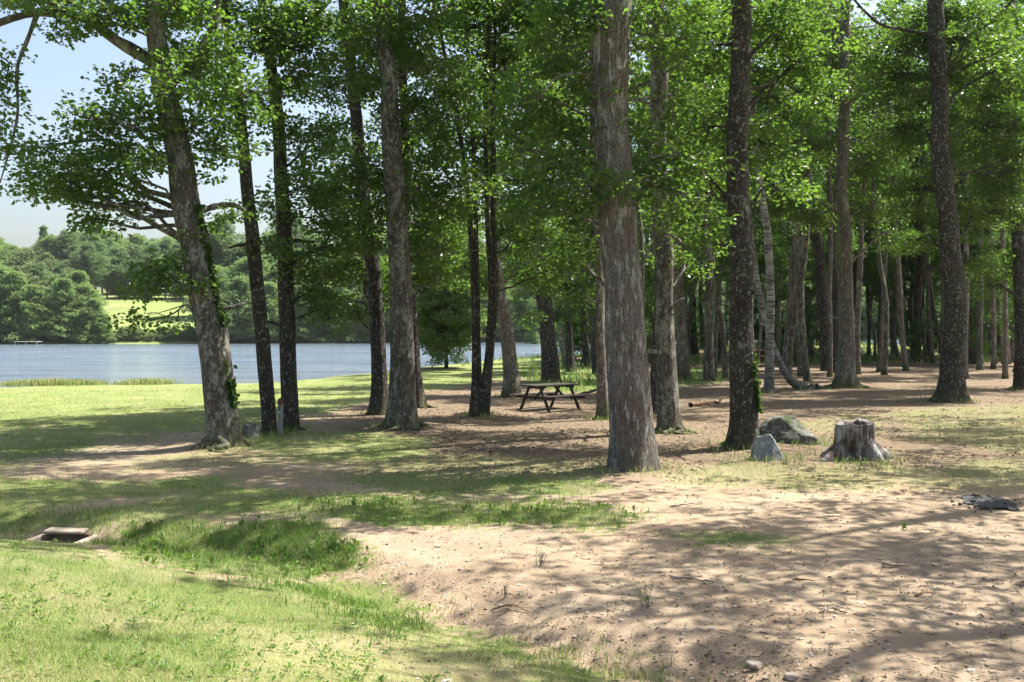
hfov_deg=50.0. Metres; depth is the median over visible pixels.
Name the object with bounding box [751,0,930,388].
oak tree
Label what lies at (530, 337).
shore tree
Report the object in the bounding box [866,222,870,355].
oak tree
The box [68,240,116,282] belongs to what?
broadleaf tree
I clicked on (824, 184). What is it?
birch tree
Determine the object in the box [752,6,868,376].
oak tree
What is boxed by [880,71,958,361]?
oak tree
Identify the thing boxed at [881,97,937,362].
oak tree
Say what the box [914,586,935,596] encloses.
stick
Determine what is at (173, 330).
shrub
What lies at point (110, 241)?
broadleaf tree
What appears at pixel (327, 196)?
oak tree
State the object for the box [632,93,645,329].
oak tree
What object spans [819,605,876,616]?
stick
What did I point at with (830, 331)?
oak tree
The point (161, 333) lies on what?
shrub
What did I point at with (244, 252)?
broadleaf tree
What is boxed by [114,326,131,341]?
shrub
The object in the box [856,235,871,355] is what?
oak tree
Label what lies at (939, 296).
broadleaf tree
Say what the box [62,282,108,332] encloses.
broadleaf tree
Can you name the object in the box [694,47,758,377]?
oak tree
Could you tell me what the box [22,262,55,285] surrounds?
broadleaf tree
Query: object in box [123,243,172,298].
broadleaf tree
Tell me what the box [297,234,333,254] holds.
broadleaf tree
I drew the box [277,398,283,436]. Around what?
marker post
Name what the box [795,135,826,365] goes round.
oak tree
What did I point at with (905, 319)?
young tree
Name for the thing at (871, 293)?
birch tree
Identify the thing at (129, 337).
shrub
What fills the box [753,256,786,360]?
young tree
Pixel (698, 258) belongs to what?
oak tree
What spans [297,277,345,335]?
broadleaf tree
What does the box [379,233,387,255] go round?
broadleaf tree
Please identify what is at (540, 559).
dry grass tuft
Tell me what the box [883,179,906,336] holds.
oak tree
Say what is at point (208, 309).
oak tree
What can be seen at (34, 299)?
broadleaf tree
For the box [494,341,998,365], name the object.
bushes
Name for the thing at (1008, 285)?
birch tree
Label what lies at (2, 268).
broadleaf tree
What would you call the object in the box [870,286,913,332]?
broadleaf tree
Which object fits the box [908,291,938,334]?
broadleaf tree
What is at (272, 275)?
broadleaf tree
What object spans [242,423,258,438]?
stone
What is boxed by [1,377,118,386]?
reeds
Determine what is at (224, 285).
broadleaf tree
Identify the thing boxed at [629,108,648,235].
oak tree
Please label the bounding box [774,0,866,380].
oak tree
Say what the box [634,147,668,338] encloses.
oak tree
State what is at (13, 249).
broadleaf tree
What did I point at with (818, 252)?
oak tree
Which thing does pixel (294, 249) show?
broadleaf tree
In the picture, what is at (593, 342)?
oak tree
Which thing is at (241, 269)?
broadleaf tree
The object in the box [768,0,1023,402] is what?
oak tree
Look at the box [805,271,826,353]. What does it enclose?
young tree
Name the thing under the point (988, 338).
oak tree
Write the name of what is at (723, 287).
broadleaf tree
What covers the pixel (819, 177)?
oak tree
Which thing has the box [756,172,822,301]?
birch tree
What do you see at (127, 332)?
shrub
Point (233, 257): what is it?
broadleaf tree
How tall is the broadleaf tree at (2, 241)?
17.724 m
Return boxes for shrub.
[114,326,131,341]
[118,325,137,338]
[118,325,145,339]
[130,328,147,341]
[143,332,157,341]
[148,327,164,339]
[151,330,167,339]
[160,331,177,342]
[164,324,182,340]
[176,325,196,341]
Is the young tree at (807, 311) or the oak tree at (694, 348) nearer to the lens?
the young tree at (807, 311)
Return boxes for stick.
[491,601,529,611]
[669,574,714,582]
[670,500,702,506]
[794,577,814,580]
[814,603,844,612]
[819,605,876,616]
[881,561,900,566]
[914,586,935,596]
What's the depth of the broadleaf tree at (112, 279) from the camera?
266.03 m
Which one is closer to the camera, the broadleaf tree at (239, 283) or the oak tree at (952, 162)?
the oak tree at (952, 162)
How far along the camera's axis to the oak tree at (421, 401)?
29.42 m
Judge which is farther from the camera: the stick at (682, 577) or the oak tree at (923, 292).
the oak tree at (923, 292)
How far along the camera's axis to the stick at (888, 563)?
9.84 m
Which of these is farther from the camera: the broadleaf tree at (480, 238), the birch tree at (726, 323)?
the broadleaf tree at (480, 238)
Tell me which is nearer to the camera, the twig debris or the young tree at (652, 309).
the twig debris
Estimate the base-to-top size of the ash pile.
0.110 m
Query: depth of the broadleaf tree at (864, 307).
228.65 m
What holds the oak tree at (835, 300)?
on the ground at (886, 541)
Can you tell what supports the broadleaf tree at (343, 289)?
on the ground at (886, 541)
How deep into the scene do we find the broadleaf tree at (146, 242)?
311.08 m
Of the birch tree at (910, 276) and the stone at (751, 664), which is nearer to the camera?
the stone at (751, 664)
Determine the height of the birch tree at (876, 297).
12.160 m
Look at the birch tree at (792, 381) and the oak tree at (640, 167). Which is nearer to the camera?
the birch tree at (792, 381)
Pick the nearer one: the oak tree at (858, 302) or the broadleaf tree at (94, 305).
the oak tree at (858, 302)
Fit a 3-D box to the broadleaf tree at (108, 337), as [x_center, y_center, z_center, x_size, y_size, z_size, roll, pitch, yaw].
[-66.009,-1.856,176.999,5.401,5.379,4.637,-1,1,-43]
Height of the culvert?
0.474 m
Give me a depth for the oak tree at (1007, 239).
59.25 m
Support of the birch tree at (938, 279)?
on the ground at (886, 541)
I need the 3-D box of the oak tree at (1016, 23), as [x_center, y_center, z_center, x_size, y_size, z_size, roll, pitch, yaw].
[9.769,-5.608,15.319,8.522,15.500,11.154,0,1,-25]
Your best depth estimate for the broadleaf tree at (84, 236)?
297.30 m
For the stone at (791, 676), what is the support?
on the ground at (886, 541)
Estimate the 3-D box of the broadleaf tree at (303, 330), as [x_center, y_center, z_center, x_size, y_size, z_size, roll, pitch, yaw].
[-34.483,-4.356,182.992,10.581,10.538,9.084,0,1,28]
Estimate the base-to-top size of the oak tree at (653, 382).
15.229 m
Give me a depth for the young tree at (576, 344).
57.57 m
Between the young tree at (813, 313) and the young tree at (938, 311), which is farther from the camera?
the young tree at (938, 311)
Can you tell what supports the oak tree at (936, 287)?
on the ground at (886, 541)
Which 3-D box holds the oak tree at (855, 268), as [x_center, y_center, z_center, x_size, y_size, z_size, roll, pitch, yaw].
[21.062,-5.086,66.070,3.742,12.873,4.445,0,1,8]
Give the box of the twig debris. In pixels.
[220,413,1023,681]
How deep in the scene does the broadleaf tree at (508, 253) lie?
232.12 m
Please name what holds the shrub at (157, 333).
on the ground at (886, 541)
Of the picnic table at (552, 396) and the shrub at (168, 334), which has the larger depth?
the shrub at (168, 334)
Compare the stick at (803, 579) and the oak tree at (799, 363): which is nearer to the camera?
the stick at (803, 579)
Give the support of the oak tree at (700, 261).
on the ground at (886, 541)
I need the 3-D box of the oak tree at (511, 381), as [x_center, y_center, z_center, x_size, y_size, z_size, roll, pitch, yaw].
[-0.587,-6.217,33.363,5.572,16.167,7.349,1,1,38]
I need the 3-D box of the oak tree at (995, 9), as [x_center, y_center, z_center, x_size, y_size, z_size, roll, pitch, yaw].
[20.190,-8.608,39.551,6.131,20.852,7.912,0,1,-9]
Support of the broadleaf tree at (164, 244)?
on the ground at (886, 541)
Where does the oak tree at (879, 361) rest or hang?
on the ground at (886, 541)
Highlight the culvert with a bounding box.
[27,527,97,542]
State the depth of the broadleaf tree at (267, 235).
234.87 m
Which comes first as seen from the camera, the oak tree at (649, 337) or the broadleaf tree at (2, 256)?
the oak tree at (649, 337)
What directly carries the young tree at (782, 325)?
on the ground at (886, 541)
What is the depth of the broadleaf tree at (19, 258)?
268.03 m
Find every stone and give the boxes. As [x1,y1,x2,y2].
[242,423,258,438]
[745,660,761,669]
[784,672,798,680]
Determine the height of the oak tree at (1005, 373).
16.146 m
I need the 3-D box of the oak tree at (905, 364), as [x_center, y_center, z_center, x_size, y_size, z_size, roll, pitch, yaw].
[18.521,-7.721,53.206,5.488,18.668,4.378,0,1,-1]
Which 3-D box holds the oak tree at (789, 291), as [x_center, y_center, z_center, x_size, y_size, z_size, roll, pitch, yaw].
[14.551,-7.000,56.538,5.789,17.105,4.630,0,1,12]
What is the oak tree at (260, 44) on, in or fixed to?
on the ground at (886, 541)
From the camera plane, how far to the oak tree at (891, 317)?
74.87 m
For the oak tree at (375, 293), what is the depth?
27.22 m
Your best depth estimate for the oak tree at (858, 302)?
48.99 m
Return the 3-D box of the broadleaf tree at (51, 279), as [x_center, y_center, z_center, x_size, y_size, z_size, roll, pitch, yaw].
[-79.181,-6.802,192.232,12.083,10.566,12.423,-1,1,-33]
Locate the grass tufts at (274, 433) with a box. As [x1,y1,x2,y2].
[8,376,1023,539]
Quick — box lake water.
[0,339,921,387]
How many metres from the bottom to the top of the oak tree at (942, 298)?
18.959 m
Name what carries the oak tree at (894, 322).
on the ground at (886, 541)
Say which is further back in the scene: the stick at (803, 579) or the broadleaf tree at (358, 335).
the broadleaf tree at (358, 335)
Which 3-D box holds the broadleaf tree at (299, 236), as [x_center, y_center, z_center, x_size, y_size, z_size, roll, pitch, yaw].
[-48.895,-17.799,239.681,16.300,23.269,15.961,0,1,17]
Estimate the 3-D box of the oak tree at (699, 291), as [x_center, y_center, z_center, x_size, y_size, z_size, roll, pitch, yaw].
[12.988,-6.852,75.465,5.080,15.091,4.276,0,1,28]
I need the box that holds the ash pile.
[950,494,1021,512]
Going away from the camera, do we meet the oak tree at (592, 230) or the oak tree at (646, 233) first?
the oak tree at (592, 230)
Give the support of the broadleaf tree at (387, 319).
on the ground at (886, 541)
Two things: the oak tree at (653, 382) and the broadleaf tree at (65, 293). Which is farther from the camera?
the broadleaf tree at (65, 293)
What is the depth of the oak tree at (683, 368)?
43.46 m
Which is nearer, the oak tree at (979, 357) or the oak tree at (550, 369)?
the oak tree at (550, 369)
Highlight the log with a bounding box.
[688,399,720,406]
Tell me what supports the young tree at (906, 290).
on the ground at (886, 541)
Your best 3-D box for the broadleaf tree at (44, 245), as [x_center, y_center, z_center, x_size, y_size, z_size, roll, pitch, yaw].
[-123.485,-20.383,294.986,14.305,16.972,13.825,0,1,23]
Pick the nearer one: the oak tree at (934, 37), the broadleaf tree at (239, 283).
the oak tree at (934, 37)
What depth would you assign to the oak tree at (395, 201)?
22.93 m
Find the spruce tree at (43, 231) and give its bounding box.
[34,225,48,251]
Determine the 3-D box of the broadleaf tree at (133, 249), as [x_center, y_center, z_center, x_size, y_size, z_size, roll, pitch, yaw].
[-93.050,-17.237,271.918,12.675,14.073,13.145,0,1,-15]
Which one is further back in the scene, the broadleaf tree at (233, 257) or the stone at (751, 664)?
the broadleaf tree at (233, 257)
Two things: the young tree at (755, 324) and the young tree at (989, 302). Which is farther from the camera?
the young tree at (989, 302)
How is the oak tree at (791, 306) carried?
on the ground at (886, 541)
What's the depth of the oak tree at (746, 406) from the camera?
19.98 m
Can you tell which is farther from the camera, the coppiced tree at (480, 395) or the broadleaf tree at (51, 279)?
the broadleaf tree at (51, 279)
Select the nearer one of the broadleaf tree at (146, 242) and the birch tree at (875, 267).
the birch tree at (875, 267)
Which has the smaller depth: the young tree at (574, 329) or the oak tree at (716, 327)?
the oak tree at (716, 327)
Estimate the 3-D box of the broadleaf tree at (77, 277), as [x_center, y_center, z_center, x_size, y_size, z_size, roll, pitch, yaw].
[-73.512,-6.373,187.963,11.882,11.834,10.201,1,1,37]
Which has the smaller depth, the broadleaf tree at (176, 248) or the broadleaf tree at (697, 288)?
the broadleaf tree at (697, 288)
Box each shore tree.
[387,169,511,367]
[518,297,540,343]
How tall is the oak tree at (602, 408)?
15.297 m
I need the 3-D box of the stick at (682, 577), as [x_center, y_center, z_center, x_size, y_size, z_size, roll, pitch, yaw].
[1.531,2.001,9.360,0.183,0.081,0.370,-1,1,-36]
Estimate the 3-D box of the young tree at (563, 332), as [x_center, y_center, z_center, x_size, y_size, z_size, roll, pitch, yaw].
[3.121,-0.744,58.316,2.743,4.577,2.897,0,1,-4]
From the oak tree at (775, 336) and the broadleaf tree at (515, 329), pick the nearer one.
the oak tree at (775, 336)
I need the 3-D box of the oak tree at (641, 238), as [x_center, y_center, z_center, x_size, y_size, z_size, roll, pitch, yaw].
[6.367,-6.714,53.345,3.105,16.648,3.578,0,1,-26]
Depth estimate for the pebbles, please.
8.39 m
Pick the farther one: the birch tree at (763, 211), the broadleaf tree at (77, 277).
the broadleaf tree at (77, 277)
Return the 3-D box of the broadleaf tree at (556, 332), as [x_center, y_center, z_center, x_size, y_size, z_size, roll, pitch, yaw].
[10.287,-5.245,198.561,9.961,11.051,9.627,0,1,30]
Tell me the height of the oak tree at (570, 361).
17.754 m
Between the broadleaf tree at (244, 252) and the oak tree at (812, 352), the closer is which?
the oak tree at (812, 352)
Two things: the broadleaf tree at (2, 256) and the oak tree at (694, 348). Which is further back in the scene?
the broadleaf tree at (2, 256)
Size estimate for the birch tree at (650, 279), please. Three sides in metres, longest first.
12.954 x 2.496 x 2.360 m
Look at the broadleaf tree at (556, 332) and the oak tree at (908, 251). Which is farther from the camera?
the broadleaf tree at (556, 332)
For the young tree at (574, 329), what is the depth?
68.38 m
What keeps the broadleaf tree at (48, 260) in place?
on the ground at (886, 541)
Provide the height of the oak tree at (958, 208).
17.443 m
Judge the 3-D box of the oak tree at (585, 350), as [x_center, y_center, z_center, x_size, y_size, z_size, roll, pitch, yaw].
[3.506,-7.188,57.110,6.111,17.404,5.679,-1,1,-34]
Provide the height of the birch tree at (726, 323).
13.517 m
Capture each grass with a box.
[0,350,1023,681]
[108,349,984,582]
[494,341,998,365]
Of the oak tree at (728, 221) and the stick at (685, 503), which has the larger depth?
the oak tree at (728, 221)
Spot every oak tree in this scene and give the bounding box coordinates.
[0,0,280,452]
[129,0,329,435]
[143,0,382,431]
[276,0,512,431]
[284,0,426,414]
[352,0,490,407]
[426,0,589,398]
[474,0,604,383]
[478,0,745,471]
[502,0,646,420]
[507,0,643,373]
[507,8,587,371]
[544,0,638,308]
[557,36,591,367]
[577,15,667,166]
[594,0,727,413]
[628,0,728,380]
[628,0,757,434]
[628,37,649,283]
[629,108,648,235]
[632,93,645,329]
[633,87,668,362]
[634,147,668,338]
[635,0,762,381]
[637,185,649,339]
[648,0,855,449]
[680,34,724,376]
[685,114,724,352]
[685,176,728,354]
[686,124,728,360]
[692,163,713,276]
[693,190,704,349]
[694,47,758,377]
[699,96,758,264]
[749,82,771,362]
[750,10,866,370]
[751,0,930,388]
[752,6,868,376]
[753,89,820,352]
[754,176,795,356]
[754,188,792,275]
[754,224,787,343]
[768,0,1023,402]
[770,16,850,375]
[772,13,893,372]
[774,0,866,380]
[774,174,827,278]
[775,53,825,366]
[776,140,849,357]
[777,52,828,365]
[793,11,871,376]
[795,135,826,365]
[812,118,870,249]
[824,23,930,374]
[826,146,866,354]
[831,45,903,374]
[838,151,884,313]
[848,118,916,359]
[855,108,931,361]
[856,0,957,370]
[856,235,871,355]
[858,0,929,371]
[864,231,908,353]
[865,103,914,360]
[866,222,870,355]
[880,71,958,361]
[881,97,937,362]
[882,0,1023,389]
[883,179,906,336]
[887,47,1023,363]
[898,154,937,359]
[905,151,930,361]
[906,152,940,354]
[909,152,931,357]
[911,93,971,358]
[914,20,987,184]
[918,30,981,377]
[920,1,994,378]
[922,196,940,354]
[925,154,937,348]
[926,119,1010,260]
[949,0,1009,378]
[954,2,1008,368]
[956,5,1009,369]
[964,2,1023,245]
[970,0,1023,81]
[970,165,1011,363]
[977,187,1011,363]
[979,12,990,353]
[986,0,1023,69]
[997,239,1001,355]
[1010,321,1014,362]
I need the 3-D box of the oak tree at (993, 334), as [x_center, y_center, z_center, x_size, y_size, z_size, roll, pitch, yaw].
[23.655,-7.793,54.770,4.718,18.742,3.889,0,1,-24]
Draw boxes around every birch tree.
[509,118,565,367]
[637,139,654,286]
[671,171,694,300]
[672,87,721,355]
[673,0,827,392]
[686,0,824,388]
[723,173,729,346]
[750,126,785,363]
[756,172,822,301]
[805,168,825,356]
[807,133,854,282]
[852,173,884,358]
[863,176,905,299]
[865,114,911,364]
[875,176,895,357]
[903,154,937,358]
[926,212,940,353]
[976,160,1011,363]
[983,285,990,330]
[999,258,1012,361]
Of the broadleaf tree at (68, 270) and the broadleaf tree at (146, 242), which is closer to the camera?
the broadleaf tree at (68, 270)
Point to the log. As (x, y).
(696, 404)
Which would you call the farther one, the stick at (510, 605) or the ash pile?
the ash pile
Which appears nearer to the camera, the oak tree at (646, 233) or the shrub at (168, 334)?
the oak tree at (646, 233)
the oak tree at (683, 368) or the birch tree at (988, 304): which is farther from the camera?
the birch tree at (988, 304)
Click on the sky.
(56, 68)
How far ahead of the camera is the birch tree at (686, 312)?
69.45 m
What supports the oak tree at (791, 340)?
on the ground at (886, 541)
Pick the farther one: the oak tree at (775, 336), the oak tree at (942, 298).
the oak tree at (775, 336)
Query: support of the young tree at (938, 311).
on the ground at (886, 541)
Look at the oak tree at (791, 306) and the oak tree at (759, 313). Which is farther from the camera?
the oak tree at (759, 313)
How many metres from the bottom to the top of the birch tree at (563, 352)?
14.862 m
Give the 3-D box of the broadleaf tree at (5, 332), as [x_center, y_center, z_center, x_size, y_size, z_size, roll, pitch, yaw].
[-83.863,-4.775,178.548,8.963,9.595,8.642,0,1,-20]
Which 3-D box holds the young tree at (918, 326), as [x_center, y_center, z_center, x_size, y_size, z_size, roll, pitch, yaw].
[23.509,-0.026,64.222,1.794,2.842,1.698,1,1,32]
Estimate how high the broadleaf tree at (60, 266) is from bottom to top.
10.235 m
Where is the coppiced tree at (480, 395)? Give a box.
[333,0,578,416]
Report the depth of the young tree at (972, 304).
57.96 m
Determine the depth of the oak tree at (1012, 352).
64.27 m
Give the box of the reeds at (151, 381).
[106,377,184,384]
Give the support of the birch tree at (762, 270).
on the ground at (886, 541)
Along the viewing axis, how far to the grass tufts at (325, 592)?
8.15 m
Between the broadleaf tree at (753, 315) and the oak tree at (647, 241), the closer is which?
the oak tree at (647, 241)
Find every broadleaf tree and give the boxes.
[0,237,12,251]
[0,244,10,265]
[0,265,25,288]
[0,270,43,340]
[0,283,60,343]
[0,285,10,337]
[1,243,22,265]
[1,249,39,281]
[6,265,44,283]
[20,252,58,277]
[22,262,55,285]
[32,234,69,260]
[34,277,86,341]
[35,272,66,287]
[44,286,57,336]
[46,228,82,268]
[49,260,75,276]
[62,268,97,288]
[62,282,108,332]
[64,233,118,289]
[65,269,111,325]
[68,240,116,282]
[71,297,112,342]
[73,222,105,249]
[87,313,119,343]
[91,229,129,287]
[94,245,136,297]
[98,236,129,297]
[116,243,145,296]
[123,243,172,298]
[126,233,147,245]
[141,238,157,250]
[153,242,185,298]
[154,236,173,297]
[180,269,247,339]
[185,265,234,319]
[207,215,245,268]
[214,247,242,271]
[215,239,277,271]
[220,275,254,340]
[224,256,277,304]
[238,281,278,341]
[260,230,300,264]
[263,211,330,263]
[264,266,296,316]
[272,247,308,269]
[275,283,336,342]
[296,257,362,338]
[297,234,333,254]
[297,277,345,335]
[325,279,386,342]
[351,257,413,341]
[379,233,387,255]
[454,216,486,260]
[469,277,509,332]
[483,294,529,340]
[485,238,521,278]
[502,267,519,292]
[509,293,531,335]
[511,278,562,333]
[552,291,579,333]
[673,280,714,329]
[713,296,728,333]
[721,281,729,331]
[722,292,758,337]
[856,285,877,332]
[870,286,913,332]
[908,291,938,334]
[933,282,940,329]
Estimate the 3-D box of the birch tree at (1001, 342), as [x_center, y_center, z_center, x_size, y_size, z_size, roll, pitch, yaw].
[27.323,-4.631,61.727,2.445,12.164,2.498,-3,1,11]
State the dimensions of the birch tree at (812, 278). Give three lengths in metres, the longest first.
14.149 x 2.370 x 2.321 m
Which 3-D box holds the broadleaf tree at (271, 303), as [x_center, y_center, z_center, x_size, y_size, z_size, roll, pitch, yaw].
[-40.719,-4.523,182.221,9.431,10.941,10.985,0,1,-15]
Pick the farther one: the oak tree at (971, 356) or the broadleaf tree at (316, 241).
the broadleaf tree at (316, 241)
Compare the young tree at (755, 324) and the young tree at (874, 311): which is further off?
the young tree at (874, 311)
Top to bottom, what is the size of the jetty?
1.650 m
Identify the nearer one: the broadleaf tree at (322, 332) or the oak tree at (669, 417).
the oak tree at (669, 417)
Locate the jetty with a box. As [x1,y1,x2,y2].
[13,341,41,343]
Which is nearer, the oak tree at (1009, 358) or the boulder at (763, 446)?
the boulder at (763, 446)
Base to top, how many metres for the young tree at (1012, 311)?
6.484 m
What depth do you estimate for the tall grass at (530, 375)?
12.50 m
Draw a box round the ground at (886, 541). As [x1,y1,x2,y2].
[0,289,1023,681]
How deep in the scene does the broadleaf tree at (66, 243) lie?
292.22 m
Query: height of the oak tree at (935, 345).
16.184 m
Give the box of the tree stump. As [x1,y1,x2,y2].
[820,418,894,461]
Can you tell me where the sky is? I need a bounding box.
[0,0,1021,288]
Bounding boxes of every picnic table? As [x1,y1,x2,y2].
[509,382,590,411]
[755,350,781,363]
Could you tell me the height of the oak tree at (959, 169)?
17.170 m
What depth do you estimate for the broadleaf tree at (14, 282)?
175.99 m
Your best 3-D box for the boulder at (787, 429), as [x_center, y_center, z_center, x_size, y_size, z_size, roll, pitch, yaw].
[5.109,1.784,20.504,1.262,0.800,0.928,0,1,9]
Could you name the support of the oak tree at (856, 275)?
on the ground at (886, 541)
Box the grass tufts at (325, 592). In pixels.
[4,519,852,681]
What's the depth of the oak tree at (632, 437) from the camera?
16.34 m
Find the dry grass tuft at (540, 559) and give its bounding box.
[536,550,545,566]
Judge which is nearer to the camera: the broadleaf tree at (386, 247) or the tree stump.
the tree stump
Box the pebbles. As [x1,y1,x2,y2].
[251,480,1023,681]
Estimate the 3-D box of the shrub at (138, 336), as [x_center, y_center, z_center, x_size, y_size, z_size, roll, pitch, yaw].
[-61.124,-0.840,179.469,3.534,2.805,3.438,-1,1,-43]
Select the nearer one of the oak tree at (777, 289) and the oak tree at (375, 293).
the oak tree at (375, 293)
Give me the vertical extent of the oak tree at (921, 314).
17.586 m
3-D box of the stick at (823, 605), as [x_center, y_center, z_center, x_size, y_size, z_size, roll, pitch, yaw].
[2.417,2.033,8.322,0.193,0.042,0.339,0,1,0]
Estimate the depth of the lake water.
93.31 m
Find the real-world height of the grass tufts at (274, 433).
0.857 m
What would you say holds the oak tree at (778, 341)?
on the ground at (886, 541)
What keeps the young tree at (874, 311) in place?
on the ground at (886, 541)
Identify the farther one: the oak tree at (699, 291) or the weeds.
the oak tree at (699, 291)
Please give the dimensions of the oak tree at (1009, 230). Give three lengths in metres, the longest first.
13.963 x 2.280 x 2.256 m
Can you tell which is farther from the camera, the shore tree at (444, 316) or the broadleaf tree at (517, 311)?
the broadleaf tree at (517, 311)
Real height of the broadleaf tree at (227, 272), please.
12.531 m
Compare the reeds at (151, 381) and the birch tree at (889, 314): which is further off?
the birch tree at (889, 314)
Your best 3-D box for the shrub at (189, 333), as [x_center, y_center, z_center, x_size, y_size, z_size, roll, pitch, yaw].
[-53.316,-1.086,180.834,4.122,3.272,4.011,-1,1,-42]
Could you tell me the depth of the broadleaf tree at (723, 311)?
214.22 m
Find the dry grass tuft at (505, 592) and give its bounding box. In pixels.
[502,583,508,598]
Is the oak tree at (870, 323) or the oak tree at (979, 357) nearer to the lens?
the oak tree at (979, 357)
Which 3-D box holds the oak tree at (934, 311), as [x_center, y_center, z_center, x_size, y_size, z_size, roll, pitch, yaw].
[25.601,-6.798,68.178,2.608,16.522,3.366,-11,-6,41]
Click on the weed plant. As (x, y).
(646, 598)
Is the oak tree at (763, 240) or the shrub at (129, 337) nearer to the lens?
the oak tree at (763, 240)
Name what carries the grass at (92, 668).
on the ground at (886, 541)
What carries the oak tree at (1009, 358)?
on the ground at (886, 541)
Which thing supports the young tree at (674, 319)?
on the ground at (886, 541)
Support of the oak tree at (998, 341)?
on the ground at (886, 541)
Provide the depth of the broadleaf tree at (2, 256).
279.63 m
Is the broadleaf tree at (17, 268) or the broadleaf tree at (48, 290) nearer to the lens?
the broadleaf tree at (48, 290)
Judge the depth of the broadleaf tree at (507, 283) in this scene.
204.44 m
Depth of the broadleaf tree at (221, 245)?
215.03 m
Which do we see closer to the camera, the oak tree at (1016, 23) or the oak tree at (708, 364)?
the oak tree at (1016, 23)
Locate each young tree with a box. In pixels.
[552,304,588,351]
[553,301,590,362]
[562,301,590,366]
[644,242,653,347]
[644,285,652,348]
[674,297,697,338]
[685,283,727,347]
[722,286,758,350]
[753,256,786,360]
[776,313,812,363]
[781,298,818,357]
[782,288,817,349]
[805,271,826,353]
[860,308,866,350]
[862,289,893,350]
[876,255,939,348]
[897,298,926,343]
[905,316,928,362]
[921,275,940,344]
[937,283,990,350]
[943,234,1013,357]
[986,286,1013,339]
[997,273,1014,345]
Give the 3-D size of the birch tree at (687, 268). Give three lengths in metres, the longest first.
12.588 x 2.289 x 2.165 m
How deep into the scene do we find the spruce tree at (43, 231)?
319.04 m
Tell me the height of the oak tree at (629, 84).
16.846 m
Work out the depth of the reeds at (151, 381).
55.41 m
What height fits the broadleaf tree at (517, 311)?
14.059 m
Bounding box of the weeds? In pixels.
[0,470,693,681]
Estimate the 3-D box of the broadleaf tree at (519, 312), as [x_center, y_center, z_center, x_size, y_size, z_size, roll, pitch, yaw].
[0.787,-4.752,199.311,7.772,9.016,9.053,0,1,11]
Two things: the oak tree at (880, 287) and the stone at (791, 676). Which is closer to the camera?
the stone at (791, 676)
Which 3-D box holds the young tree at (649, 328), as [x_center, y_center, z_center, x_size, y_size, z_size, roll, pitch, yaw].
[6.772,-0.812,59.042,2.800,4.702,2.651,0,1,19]
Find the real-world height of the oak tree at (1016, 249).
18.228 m
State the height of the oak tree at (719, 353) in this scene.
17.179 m
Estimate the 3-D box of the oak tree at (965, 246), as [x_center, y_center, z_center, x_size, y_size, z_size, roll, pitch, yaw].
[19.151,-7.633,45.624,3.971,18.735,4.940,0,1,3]
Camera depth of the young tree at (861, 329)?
73.13 m
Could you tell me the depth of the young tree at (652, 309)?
61.09 m
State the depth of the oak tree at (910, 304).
68.86 m
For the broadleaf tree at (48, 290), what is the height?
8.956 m
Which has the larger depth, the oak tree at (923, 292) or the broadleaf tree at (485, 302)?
the broadleaf tree at (485, 302)
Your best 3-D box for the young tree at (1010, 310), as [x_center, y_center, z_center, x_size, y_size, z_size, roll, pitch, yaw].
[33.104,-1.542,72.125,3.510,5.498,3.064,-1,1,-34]
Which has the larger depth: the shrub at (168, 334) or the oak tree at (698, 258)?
the shrub at (168, 334)
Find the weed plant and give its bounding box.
[632,575,653,608]
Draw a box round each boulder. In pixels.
[750,434,782,460]
[759,415,821,444]
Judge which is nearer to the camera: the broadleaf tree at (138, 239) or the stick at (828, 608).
the stick at (828, 608)
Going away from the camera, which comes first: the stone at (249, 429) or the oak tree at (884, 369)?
the stone at (249, 429)
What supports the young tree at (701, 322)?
on the ground at (886, 541)
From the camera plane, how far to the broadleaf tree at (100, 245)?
260.90 m
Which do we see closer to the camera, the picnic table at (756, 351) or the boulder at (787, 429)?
the boulder at (787, 429)
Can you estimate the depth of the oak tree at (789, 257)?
70.89 m
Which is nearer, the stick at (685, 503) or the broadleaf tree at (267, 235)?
the stick at (685, 503)
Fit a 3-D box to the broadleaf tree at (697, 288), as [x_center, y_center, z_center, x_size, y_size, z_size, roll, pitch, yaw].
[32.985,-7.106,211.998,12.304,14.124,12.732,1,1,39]
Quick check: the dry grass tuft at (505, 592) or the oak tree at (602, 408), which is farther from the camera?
the oak tree at (602, 408)
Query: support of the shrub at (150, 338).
on the ground at (886, 541)
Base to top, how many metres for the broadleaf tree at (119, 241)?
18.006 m

